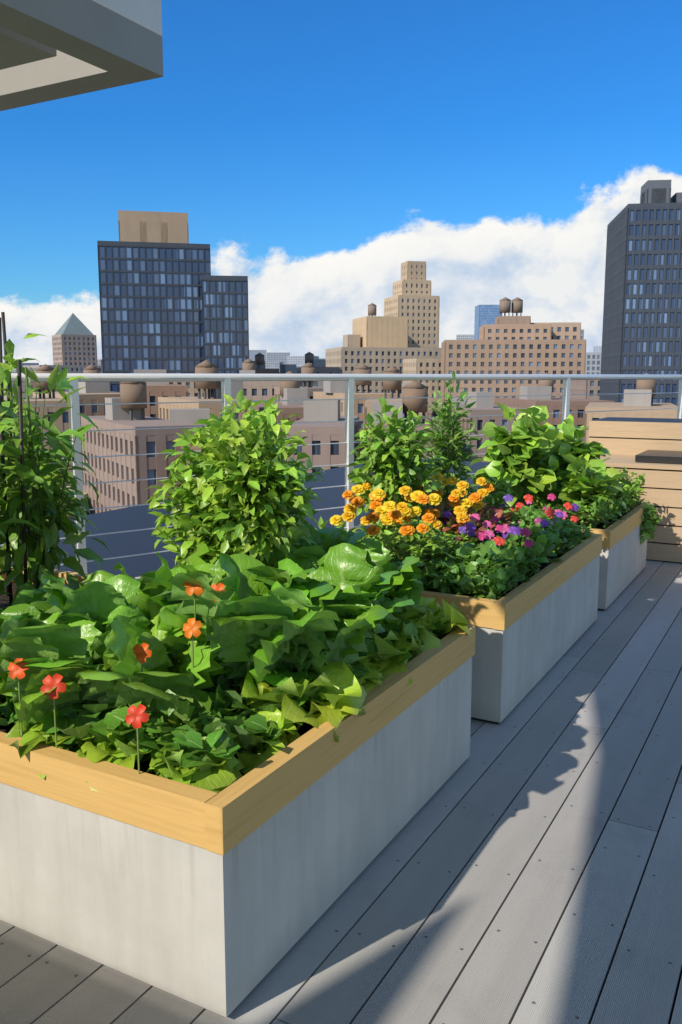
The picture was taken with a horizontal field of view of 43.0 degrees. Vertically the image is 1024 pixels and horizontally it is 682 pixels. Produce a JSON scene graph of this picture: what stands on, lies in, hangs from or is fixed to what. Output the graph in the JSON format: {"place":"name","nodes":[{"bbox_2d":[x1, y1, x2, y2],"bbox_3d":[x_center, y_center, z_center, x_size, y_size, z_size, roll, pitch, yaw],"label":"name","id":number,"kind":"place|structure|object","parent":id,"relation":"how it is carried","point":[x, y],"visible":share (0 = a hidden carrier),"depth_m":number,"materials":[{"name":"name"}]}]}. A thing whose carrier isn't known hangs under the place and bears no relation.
{"place":"outdoors","nodes":[
{"label":"outdoors","id":0,"kind":"place"},
{"bbox_2d":[0,0,162,110],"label":"roof overhang","id":1,"kind":"object","parent":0,"point":[50,50],"visible":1,"depth_m":3.47,"materials":[{"name":"paint"}]},
{"bbox_2d":[0,166,681,364],"bbox_3d":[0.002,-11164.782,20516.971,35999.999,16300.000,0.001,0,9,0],"label":"cloud","id":2,"kind":"structure","parent":0,"point":[550,273],"depth_m":21376.11,"materials":[{"name":"white"}]},
{"bbox_2d":[0,0,681,306],"label":"sky","id":3,"kind":"structure","parent":0,"point":[302,129],"materials":[{"name":"blue"}]},
{"bbox_2d":[4,180,681,517],"bbox_3d":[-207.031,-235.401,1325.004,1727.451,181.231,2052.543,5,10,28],"label":"city buildings","id":4,"kind":"structure","parent":0,"point":[169,303],"depth_m":238.55,"materials":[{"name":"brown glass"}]},
{"bbox_3d":[2.489,31.694,7.833,14.119,61.970,24.397,5,10,28],"label":"terrace building","id":5,"kind":"object","parent":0,"visible":0},
{"bbox_2d":[0,459,681,1023],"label":"deck","id":6,"kind":"structure","parent":5,"relation":"on","point":[524,867],"depth_m":2.59,"materials":[{"name":"grey wood"}]},
{"bbox_2d":[0,497,650,1017],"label":"planter boxes","id":7,"kind":"object","parent":6,"relation":"on","point":[220,903],"visible":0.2,"depth_m":2.28,"materials":[{"name":"concrete"}]},
{"bbox_2d":[0,312,27,605],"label":"plant stakes","id":8,"kind":"object","parent":7,"relation":"on","point":[2,436],"visible":0.32,"depth_m":3.55,"materials":[{"name":"grey"}]},
{"bbox_2d":[0,333,662,792],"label":"garden plants","id":9,"kind":"object","parent":7,"relation":"on","point":[260,623],"visible":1,"depth_m":3.04,"materials":[{"name":"green plant"}]},
{"bbox_2d":[0,373,681,579],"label":"railing","id":10,"kind":"object","parent":6,"relation":"on","point":[225,380],"visible":0.24,"depth_m":6.38,"materials":[{"name":"silver metal"}]},
{"bbox_2d":[588,417,681,562],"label":"bench planter","id":11,"kind":"object","parent":6,"relation":"on","point":[651,448],"visible":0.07,"depth_m":7.19,"materials":[{"name":"brown wood"}]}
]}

